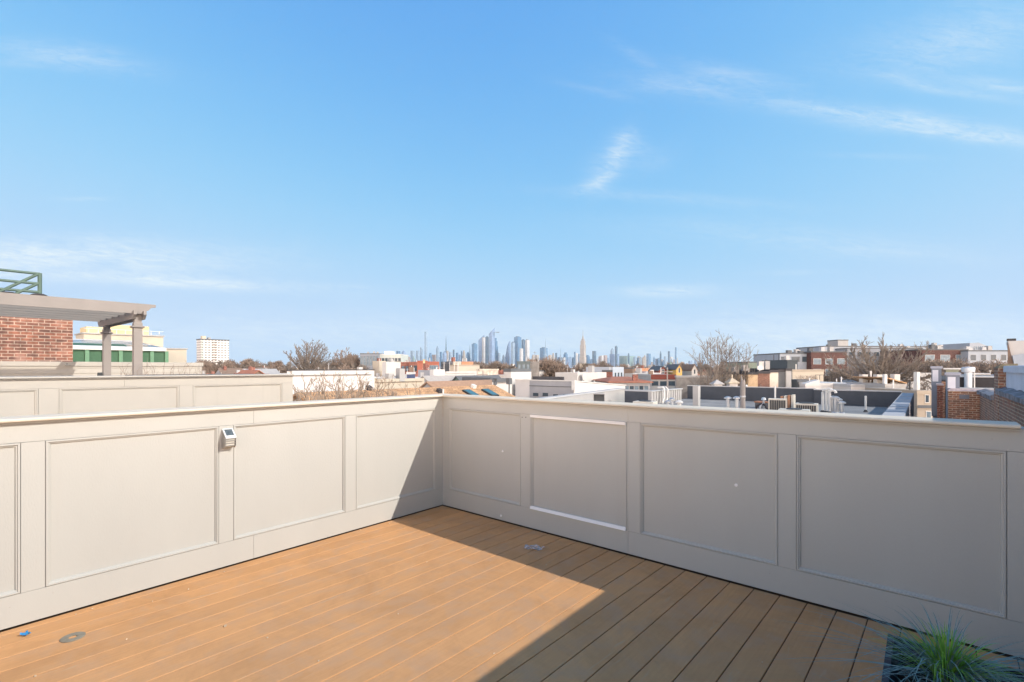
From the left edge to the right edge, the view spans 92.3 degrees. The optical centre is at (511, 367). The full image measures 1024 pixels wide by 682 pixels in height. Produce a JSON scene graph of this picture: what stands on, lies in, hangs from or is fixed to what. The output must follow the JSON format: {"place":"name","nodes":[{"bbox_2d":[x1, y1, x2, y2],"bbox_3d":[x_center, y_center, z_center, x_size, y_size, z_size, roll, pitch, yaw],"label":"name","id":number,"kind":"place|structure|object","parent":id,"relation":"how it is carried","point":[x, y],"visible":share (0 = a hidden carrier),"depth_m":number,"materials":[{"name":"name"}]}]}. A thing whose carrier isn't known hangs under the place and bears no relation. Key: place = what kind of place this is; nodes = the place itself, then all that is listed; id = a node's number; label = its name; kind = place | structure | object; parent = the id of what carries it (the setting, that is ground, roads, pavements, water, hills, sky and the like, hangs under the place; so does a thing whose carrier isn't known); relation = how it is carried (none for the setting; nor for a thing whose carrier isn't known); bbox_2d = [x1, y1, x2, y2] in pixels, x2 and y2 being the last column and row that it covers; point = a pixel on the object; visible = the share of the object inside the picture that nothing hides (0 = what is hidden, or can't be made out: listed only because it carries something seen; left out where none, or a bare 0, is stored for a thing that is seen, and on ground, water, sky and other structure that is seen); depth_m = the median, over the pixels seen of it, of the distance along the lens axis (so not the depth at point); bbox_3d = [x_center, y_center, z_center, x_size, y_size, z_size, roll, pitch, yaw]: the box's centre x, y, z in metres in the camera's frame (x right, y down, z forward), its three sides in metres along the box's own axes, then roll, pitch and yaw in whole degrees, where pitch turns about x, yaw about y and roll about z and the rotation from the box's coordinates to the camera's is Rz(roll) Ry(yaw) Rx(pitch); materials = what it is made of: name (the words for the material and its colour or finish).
{"place":"outdoors","nodes":[
{"label":"outdoors","id":0,"kind":"place"},
{"bbox_2d":[196,336,229,364],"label":"apartment tower","id":1,"kind":"structure","parent":0,"point":[211,350],"depth_m":569.21,"materials":[{"name":"white concrete"}]},
{"bbox_2d":[215,366,247,373],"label":"gabled house","id":2,"kind":"structure","parent":0,"point":[224,370],"depth_m":156.84,"materials":[{"name":"grey paint"}]},
{"bbox_2d":[287,369,374,393],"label":"white building","id":3,"kind":"structure","parent":0,"point":[308,375],"depth_m":41.84,"materials":[{"name":"silver concrete"}]},
{"bbox_2d":[360,351,380,368],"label":"office block","id":4,"kind":"structure","parent":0,"point":[367,358],"depth_m":169.96,"materials":[{"name":"grey stone"}]},
{"bbox_2d":[374,369,423,388],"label":"cream building","id":5,"kind":"structure","parent":0,"point":[401,379],"depth_m":54.41,"materials":[{"name":"beige concrete"}]},
{"bbox_2d":[293,384,514,400],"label":"tan roof house","id":6,"kind":"structure","parent":0,"point":[486,390],"depth_m":34.82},
{"bbox_2d":[420,380,491,387],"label":"gable house","id":7,"kind":"structure","parent":0,"point":[452,383],"depth_m":50.16,"materials":[{"name":"brown"}]},
{"bbox_2d":[489,328,498,364],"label":"tower","id":8,"kind":"structure","parent":0,"point":[492,345],"depth_m":6065.23,"materials":[{"name":"blue glass"}]},
{"bbox_2d":[492,378,511,393],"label":"white house wing","id":9,"kind":"structure","parent":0,"point":[502,384],"depth_m":45.95,"materials":[{"name":"white paint"}]},
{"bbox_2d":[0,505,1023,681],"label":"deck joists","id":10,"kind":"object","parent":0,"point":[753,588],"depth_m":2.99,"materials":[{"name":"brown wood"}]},
{"bbox_2d":[0,393,445,629],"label":"parapet wall","id":11,"kind":"structure","parent":10,"relation":"on","point":[96,507],"depth_m":3.20,"materials":[{"name":"beige paint"}]},
{"bbox_2d":[222,428,235,448],"bbox_3d":[-1.929,0.482,3.353,0.070,0.130,0.069,0,0,40],"label":"solar light","id":12,"kind":"object","parent":11,"relation":"attached to","point":[228,437],"visible":1,"depth_m":3.34,"materials":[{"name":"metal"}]},
{"bbox_2d":[0,506,1023,681],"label":"deck","id":13,"kind":"structure","parent":10,"relation":"on","point":[465,595],"depth_m":2.62,"materials":[{"name":"brown wood"}]},
{"bbox_2d":[59,632,85,642],"bbox_3d":[-2.231,1.367,2.497,0.100,0.004,0.100,0,0,-17],"label":"deck flange","id":14,"kind":"object","parent":13,"relation":"on","point":[66,639],"visible":1,"depth_m":2.49,"materials":[{"name":"silver metal"}]},
{"bbox_2d":[881,634,1023,681],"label":"planter","id":15,"kind":"object","parent":13,"relation":"on","point":[901,677],"visible":0.34,"depth_m":1.80,"materials":[{"name":"stone"}]},
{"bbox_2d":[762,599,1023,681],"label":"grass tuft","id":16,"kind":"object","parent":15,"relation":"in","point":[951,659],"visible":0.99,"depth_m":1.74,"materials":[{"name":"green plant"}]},
{"bbox_2d":[872,654,1000,681],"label":"grass tuft","id":17,"kind":"object","parent":15,"relation":"in","point":[958,678],"visible":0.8,"depth_m":1.65,"materials":[{"name":"green plant"}]},
{"bbox_2d":[443,394,1023,657],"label":"parapet wall","id":18,"kind":"structure","parent":10,"relation":"on","point":[880,516],"depth_m":2.95,"materials":[{"name":"beige paint"}]},
{"bbox_2d":[0,0,1023,367],"label":"sky","id":19,"kind":"structure","parent":0,"point":[640,178],"materials":[{"name":"blue"}]},
{"bbox_2d":[514,336,520,365],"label":"tower","id":20,"kind":"structure","parent":0,"point":[517,340],"depth_m":6434.25,"materials":[{"name":"blue glass"}]},
{"bbox_2d":[580,336,585,363],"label":"stepped skyscraper","id":21,"kind":"structure","parent":0,"point":[582,353],"depth_m":5684.76,"materials":[{"name":"grey concrete"}]},
{"bbox_2d":[593,374,652,389],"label":"hip roof house","id":22,"kind":"structure","parent":0,"point":[634,382],"depth_m":62.00,"materials":[{"name":"red"}]},
{"bbox_2d":[619,356,634,366],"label":"tower","id":23,"kind":"structure","parent":0,"point":[623,360],"depth_m":6592.31,"materials":[{"name":"teal glass"}]},
{"bbox_2d":[638,367,675,389],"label":"building","id":24,"kind":"structure","parent":0,"point":[660,379],"depth_m":74.97,"materials":[{"name":"white brick"}]},
{"bbox_2d":[675,375,713,398],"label":"stone wall","id":25,"kind":"structure","parent":0,"point":[682,381],"depth_m":70.00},
{"bbox_2d":[791,364,823,381],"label":"cream house","id":26,"kind":"structure","parent":0,"point":[818,373],"depth_m":68.00,"materials":[{"name":"beige concrete"}]},
{"bbox_2d":[800,380,820,388],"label":"white party wall","id":27,"kind":"structure","parent":0,"point":[816,384],"depth_m":56.00,"materials":[{"name":"white paint"}]},
{"bbox_2d":[792,347,846,376],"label":"apartment block","id":28,"kind":"structure","parent":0,"point":[816,360],"depth_m":126.00,"materials":[{"name":"red brick"}]},
{"bbox_2d":[865,381,932,417],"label":"tan house","id":29,"kind":"structure","parent":0,"point":[922,403],"depth_m":42.00,"materials":[{"name":"beige paint"}]},
{"bbox_2d":[892,372,919,389],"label":"white house","id":30,"kind":"structure","parent":0,"point":[916,377],"depth_m":45.67,"materials":[{"name":"concrete"}]},
{"bbox_2d":[880,344,968,367],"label":"apartment block","id":31,"kind":"structure","parent":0,"point":[944,355],"depth_m":122.00,"materials":[{"name":"red brick"}]},
{"bbox_2d":[960,376,993,389],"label":"dark roof shed","id":32,"kind":"structure","parent":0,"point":[984,382],"depth_m":18.44,"materials":[{"name":"silver metal"}]},
{"bbox_2d":[960,346,1007,364],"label":"apartment block","id":33,"kind":"structure","parent":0,"point":[986,353],"depth_m":120.00,"materials":[{"name":"white concrete"}]},
{"bbox_2d":[943,343,985,349],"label":"roof pavilion","id":34,"kind":"structure","parent":33,"relation":"on","point":[975,346],"depth_m":131.92,"materials":[{"name":"white glass"}]},
{"bbox_2d":[1006,338,1023,365],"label":"clad building","id":35,"kind":"structure","parent":0,"point":[1015,348],"depth_m":59.45,"materials":[{"name":"white paint"}]},
{"label":"ground","id":36,"kind":"structure","parent":0,"visible":0},
{"bbox_2d":[0,291,72,361],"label":"brick wall","id":37,"kind":"structure","parent":36,"relation":"on","point":[35,339],"depth_m":12.27,"materials":[{"name":"red brick"}]},
{"bbox_2d":[0,268,41,293],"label":"roof railing","id":38,"kind":"object","parent":37,"relation":"on","point":[38,283],"visible":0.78,"depth_m":12.54,"materials":[{"name":"green metal"}]},
{"bbox_2d":[74,325,164,350],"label":"cream building","id":39,"kind":"structure","parent":36,"relation":"on","point":[122,332],"depth_m":48.63,"materials":[{"name":"concrete"}]},
{"bbox_2d":[73,339,168,361],"bbox_3d":[-37.032,1.360,45.735,5.050,8.021,7.311,0,0,40],"label":"conservatory","id":40,"kind":"object","parent":39,"relation":"attached to","point":[91,351],"visible":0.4,"depth_m":44.26,"materials":[{"name":"green glass"}]},
{"bbox_2d":[166,348,187,362],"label":"cream annexe","id":41,"kind":"structure","parent":36,"relation":"on","point":[177,354],"depth_m":50.93,"materials":[{"name":"beige paint"}]},
{"bbox_2d":[202,361,220,373],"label":"distant bare tree","id":42,"kind":"object","parent":36,"relation":"on","point":[212,365],"visible":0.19,"depth_m":163.59,"materials":[{"name":"brown plant"}]},
{"bbox_2d":[238,358,262,367],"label":"distant bare tree","id":43,"kind":"object","parent":36,"relation":"on","point":[248,361],"visible":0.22,"depth_m":204.50,"materials":[{"name":"brown plant"}]},
{"bbox_2d":[266,360,286,372],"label":"distant bare tree","id":44,"kind":"object","parent":36,"relation":"on","point":[278,363],"visible":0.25,"depth_m":188.89,"materials":[{"name":"brown plant"}]},
{"bbox_2d":[278,340,332,369],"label":"bare tree","id":45,"kind":"object","parent":36,"relation":"on","point":[304,362],"visible":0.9,"depth_m":114.38,"materials":[{"name":"brown plant"}]},
{"bbox_2d":[293,373,330,400],"bbox_3d":[-5.570,5.747,13.419,1.888,11.255,2.088,0,0,-33],"label":"bare tree","id":46,"kind":"object","parent":36,"relation":"on","point":[297,395],"visible":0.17,"depth_m":13.46,"materials":[{"name":"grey plant"}]},
{"bbox_2d":[293,380,342,400],"bbox_3d":[-4.817,5.836,12.535,2.209,11.077,1.896,0,0,43],"label":"bare tree","id":47,"kind":"object","parent":36,"relation":"on","point":[323,393],"visible":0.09,"depth_m":12.71,"materials":[{"name":"brown plant"}]},
{"bbox_2d":[296,369,368,400],"bbox_3d":[-5.189,5.677,14.486,2.224,11.396,1.860,0,0,-21],"label":"bare tree","id":48,"kind":"object","parent":36,"relation":"on","point":[338,381],"visible":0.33,"depth_m":14.55,"materials":[{"name":"brown plant"}]},
{"bbox_2d":[332,347,356,368],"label":"bare tree","id":49,"kind":"object","parent":36,"relation":"on","point":[338,363],"visible":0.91,"depth_m":149.50,"materials":[{"name":"brown plant"}]},
{"bbox_2d":[346,369,394,397],"bbox_3d":[-4.819,5.707,15.934,2.318,11.336,2.006,0,0,0],"label":"bare tree","id":50,"kind":"object","parent":36,"relation":"on","point":[380,390],"visible":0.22,"depth_m":15.98,"materials":[{"name":"plant"}]},
{"bbox_2d":[373,358,385,375],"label":"cream house","id":51,"kind":"structure","parent":36,"relation":"on","point":[377,365],"depth_m":118.80,"materials":[{"name":"beige concrete"}]},
{"bbox_2d":[382,359,399,376],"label":"white house","id":52,"kind":"structure","parent":36,"relation":"on","point":[391,366],"depth_m":112.95,"materials":[{"name":"paint"}]},
{"bbox_2d":[380,351,407,361],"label":"office block","id":53,"kind":"structure","parent":36,"relation":"on","point":[386,356],"depth_m":172.00,"materials":[{"name":"white concrete"}]},
{"bbox_2d":[421,375,468,382],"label":"gable house","id":54,"kind":"structure","parent":36,"relation":"on","point":[440,378],"depth_m":63.50,"materials":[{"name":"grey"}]},
{"bbox_2d":[445,371,476,374],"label":"garage row","id":55,"kind":"object","parent":36,"relation":"on","point":[460,372],"visible":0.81,"depth_m":86.94,"materials":[{"name":"white paint"}]},
{"bbox_2d":[450,365,479,370],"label":"cream building","id":56,"kind":"structure","parent":36,"relation":"on","point":[468,367],"depth_m":106.74,"materials":[{"name":"beige concrete"}]},
{"bbox_2d":[452,375,500,380],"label":"gable house","id":57,"kind":"structure","parent":36,"relation":"on","point":[457,378],"depth_m":66.65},
{"bbox_2d":[477,369,498,374],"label":"building","id":58,"kind":"structure","parent":36,"relation":"on","point":[488,371],"depth_m":94.27,"materials":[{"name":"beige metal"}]},
{"bbox_2d":[504,369,530,395],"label":"white house","id":59,"kind":"structure","parent":36,"relation":"on","point":[513,374],"depth_m":50.58,"materials":[{"name":"paint"}]},
{"bbox_2d":[516,357,530,368],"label":"house","id":60,"kind":"structure","parent":36,"relation":"on","point":[523,364],"depth_m":94.96,"materials":[{"name":"concrete"}]},
{"bbox_2d":[530,358,539,379],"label":"grey house","id":61,"kind":"structure","parent":36,"relation":"on","point":[534,366],"depth_m":97.00,"materials":[{"name":"stone"}]},
{"bbox_2d":[529,380,573,397],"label":"grey house","id":62,"kind":"structure","parent":36,"relation":"on","point":[538,389],"depth_m":46.74,"materials":[{"name":"paint"}]},
{"bbox_2d":[539,356,566,376],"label":"distant bare tree","id":63,"kind":"object","parent":36,"relation":"on","point":[555,369],"visible":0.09,"depth_m":105.84,"materials":[{"name":"brown plant"}]},
{"bbox_2d":[515,379,625,397],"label":"white party wall","id":64,"kind":"structure","parent":36,"relation":"on","point":[522,387],"depth_m":48.50,"materials":[{"name":"paint"}]},
{"bbox_2d":[555,366,605,381],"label":"white house","id":65,"kind":"structure","parent":36,"relation":"on","point":[590,373],"depth_m":72.22,"materials":[{"name":"paint"}]},
{"bbox_2d":[540,388,624,401],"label":"grey party wall","id":66,"kind":"structure","parent":36,"relation":"on","point":[615,395],"depth_m":35.36,"materials":[{"name":"silver concrete"}]},
{"bbox_2d":[586,367,623,376],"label":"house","id":67,"kind":"structure","parent":36,"relation":"on","point":[618,371],"depth_m":96.78,"materials":[{"name":"paint"}]},
{"bbox_2d":[665,364,682,374],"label":"gable house","id":68,"kind":"structure","parent":36,"relation":"on","point":[676,369],"depth_m":111.29,"materials":[{"name":"yellow paint"}]},
{"bbox_2d":[681,364,697,374],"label":"gable house","id":69,"kind":"structure","parent":36,"relation":"on","point":[690,369],"depth_m":117.00,"materials":[{"name":"white paint"}]},
{"bbox_2d":[684,331,760,386],"bbox_3d":[25.894,3.222,61.802,9.542,16.453,9.117,0,0,-35],"label":"bare tree","id":70,"kind":"object","parent":36,"relation":"on","point":[716,375],"visible":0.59,"depth_m":61.43,"materials":[{"name":"brown plant"}]},
{"bbox_2d":[718,367,757,386],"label":"buff brick house","id":71,"kind":"structure","parent":36,"relation":"on","point":[752,380],"depth_m":60.00,"materials":[{"name":"beige brick"}]},
{"bbox_2d":[725,359,756,370],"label":"building","id":72,"kind":"structure","parent":36,"relation":"on","point":[752,363],"depth_m":111.01,"materials":[{"name":"white metal"}]},
{"bbox_2d":[740,375,747,407],"bbox_3d":[9.155,5.828,19.495,0.270,11.084,0.288,0,0,-11],"label":"utility pole","id":73,"kind":"object","parent":36,"relation":"on","point":[742,393],"visible":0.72,"depth_m":19.42,"materials":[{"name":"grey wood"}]},
{"bbox_2d":[726,365,769,386],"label":"dark brick house","id":74,"kind":"structure","parent":36,"relation":"on","point":[764,379],"depth_m":60.20,"materials":[{"name":"red brick"}]},
{"bbox_2d":[740,361,778,386],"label":"peeling house","id":75,"kind":"structure","parent":36,"relation":"on","point":[773,378],"depth_m":60.40,"materials":[{"name":"white paint"}]},
{"bbox_2d":[750,361,785,386],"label":"dark grey house","id":76,"kind":"structure","parent":36,"relation":"on","point":[781,377],"depth_m":60.80,"materials":[{"name":"white paint"}]},
{"bbox_2d":[624,385,913,416],"bbox_3d":[9.217,6.223,28.494,21.480,10.294,27.500,0,0,40],"label":"flat roof row","id":77,"kind":"object","parent":36,"relation":"on","point":[894,403],"visible":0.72,"depth_m":35.02,"materials":[{"name":"silver metal"}]},
{"bbox_2d":[768,398,786,409],"bbox_3d":[13.745,2.090,25.429,0.850,1.000,0.412,0,0,29],"label":"ac unit","id":78,"kind":"object","parent":77,"relation":"on","point":[776,403],"visible":0.53,"depth_m":25.30,"materials":[{"name":"metal"}]},
{"bbox_2d":[780,394,794,407],"bbox_3d":[14.988,2.021,26.645,0.800,1.141,0.600,0,0,40],"label":"flue box","id":79,"kind":"object","parent":77,"relation":"on","point":[790,401],"visible":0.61,"depth_m":26.42,"materials":[{"name":"white metal"}]},
{"bbox_2d":[795,402,817,411],"bbox_3d":[15.245,2.190,25.429,1.000,0.800,0.812,0,0,34],"label":"ac unit","id":80,"kind":"object","parent":77,"relation":"on","point":[812,406],"visible":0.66,"depth_m":25.11,"materials":[{"name":"metal"}]},
{"bbox_2d":[751,360,791,386],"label":"grey chimney wall","id":81,"kind":"structure","parent":36,"relation":"on","point":[788,377],"depth_m":60.60,"materials":[{"name":"grey paint"}]},
{"bbox_2d":[753,349,806,368],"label":"apartment block","id":82,"kind":"structure","parent":36,"relation":"on","point":[800,356],"depth_m":128.00,"materials":[{"name":"white paint"}]},
{"bbox_2d":[762,355,797,368],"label":"slate house","id":83,"kind":"structure","parent":36,"relation":"on","point":[787,362],"depth_m":91.61,"materials":[{"name":"white paint"}]},
{"bbox_2d":[791,374,817,387],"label":"terrace wall","id":84,"kind":"structure","parent":36,"relation":"on","point":[794,383],"depth_m":62.27,"materials":[{"name":"white paint"}]},
{"bbox_2d":[799,378,843,388],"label":"white building","id":85,"kind":"structure","parent":36,"relation":"on","point":[824,385],"depth_m":58.00,"materials":[{"name":"concrete"}]},
{"bbox_2d":[824,368,839,381],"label":"distant bare tree","id":86,"kind":"object","parent":36,"relation":"on","point":[829,378],"visible":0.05,"depth_m":88.55,"materials":[{"name":"brown plant"}]},
{"bbox_2d":[796,343,878,351],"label":"apartment block","id":87,"kind":"structure","parent":36,"relation":"on","point":[815,348],"depth_m":145.96,"materials":[{"name":"white concrete"}]},
{"bbox_2d":[827,340,848,345],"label":"plant room","id":88,"kind":"object","parent":87,"relation":"on","point":[838,342],"visible":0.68,"depth_m":150.00,"materials":[{"name":"white paint"}]},
{"bbox_2d":[833,371,871,389],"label":"white building","id":89,"kind":"structure","parent":36,"relation":"on","point":[842,386],"depth_m":55.44,"materials":[{"name":"paint"}]},
{"bbox_2d":[846,374,906,388],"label":"tan roof shed","id":90,"kind":"structure","parent":36,"relation":"on","point":[881,381],"depth_m":53.08,"materials":[{"name":"white paint"}]},
{"bbox_2d":[835,345,922,367],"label":"apartment block","id":91,"kind":"structure","parent":36,"relation":"on","point":[875,350],"depth_m":140.00,"materials":[{"name":"brown brick"}]},
{"bbox_2d":[824,333,944,384],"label":"bare tree","id":92,"kind":"object","parent":36,"relation":"on","point":[883,361],"visible":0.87,"depth_m":70.46,"materials":[{"name":"brown plant"}]},
{"bbox_2d":[936,383,943,417],"bbox_3d":[18.165,6.023,20.868,0.240,10.694,0.860,0,0,40],"label":"brick chimney","id":93,"kind":"object","parent":36,"relation":"on","point":[939,400],"visible":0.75,"depth_m":20.57,"materials":[{"name":"red brick"}]},
{"bbox_2d":[945,386,945,417],"bbox_3d":[18.753,6.103,20.323,1.200,10.534,3.200,0,0,40],"label":"brick chimney","id":94,"kind":"object","parent":36,"relation":"on","point":[945,402],"visible":0.07,"depth_m":21.40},
{"bbox_2d":[930,366,942,415],"bbox_3d":[18.857,1.031,21.842,0.411,2.186,0.780,0,0,40],"label":"coated chimney","id":95,"kind":"object","parent":94,"relation":"on","point":[936,374],"visible":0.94,"depth_m":21.61,"materials":[{"name":"white stone"}]},
{"bbox_2d":[942,357,970,374],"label":"distant bare tree","id":96,"kind":"object","parent":36,"relation":"on","point":[958,364],"visible":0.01,"depth_m":86.68,"materials":[{"name":"brown plant"}]},
{"bbox_2d":[945,388,980,419],"bbox_3d":[16.812,6.053,18.127,1.190,10.634,2.620,0,0,40],"label":"brick chimney","id":97,"kind":"object","parent":36,"relation":"on","point":[963,403],"visible":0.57,"depth_m":17.25,"materials":[{"name":"brick"}]},
{"bbox_2d":[945,372,960,417],"bbox_3d":[16.199,1.219,18.067,0.433,2.087,0.780,0,0,40],"label":"coated chimney","id":98,"kind":"object","parent":97,"relation":"on","point":[952,379],"visible":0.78,"depth_m":17.84,"materials":[{"name":"white stone"}]},
{"bbox_2d":[961,367,975,387],"bbox_3d":[17.176,0.664,18.504,0.400,1.414,0.394,0,0,40],"label":"metal flue","id":99,"kind":"object","parent":97,"relation":"on","point":[967,371],"visible":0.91,"depth_m":18.40,"materials":[{"name":"white metal"}]},
{"bbox_2d":[971,359,1007,373],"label":"distant bare tree","id":100,"kind":"object","parent":36,"relation":"on","point":[994,364],"visible":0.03,"depth_m":93.81,"materials":[{"name":"brown plant"}]},
{"bbox_2d":[977,387,1023,426],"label":"brick party wall","id":101,"kind":"structure","parent":36,"relation":"on","point":[1011,404],"depth_m":11.56,"materials":[{"name":"brown brick"}]},
{"bbox_2d":[994,364,1017,420],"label":"brick pier","id":102,"kind":"structure","parent":101,"relation":"on","point":[999,378],"depth_m":12.62,"materials":[{"name":"brown brick"}]},
{"bbox_2d":[1003,365,1023,391],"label":"white coated wall","id":103,"kind":"structure","parent":101,"relation":"on","point":[1015,377],"depth_m":11.20,"materials":[{"name":"white paint"}]},
{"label":"neighbour deck","id":104,"kind":"structure","parent":0,"visible":0},
{"bbox_2d":[0,292,155,375],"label":"pergola","id":105,"kind":"object","parent":104,"relation":"on","point":[106,315],"visible":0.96,"depth_m":7.93,"materials":[{"name":"paint"}]},
{"bbox_2d":[0,361,202,376],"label":"siding wall","id":106,"kind":"structure","parent":104,"relation":"on","point":[25,368],"depth_m":9.88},
{"bbox_2d":[0,374,293,416],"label":"parapet wall","id":107,"kind":"structure","parent":104,"relation":"on","point":[32,395],"depth_m":5.44,"materials":[{"name":"beige paint"}]},
{"bbox_2d":[122,357,213,375],"bbox_3d":[-5.560,0.602,8.005,0.462,1.537,1.500,0,0,40],"label":"shrub trough","id":108,"kind":"object","parent":104,"relation":"on","point":[170,370],"visible":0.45,"depth_m":8.00,"materials":[{"name":"beige plant"}]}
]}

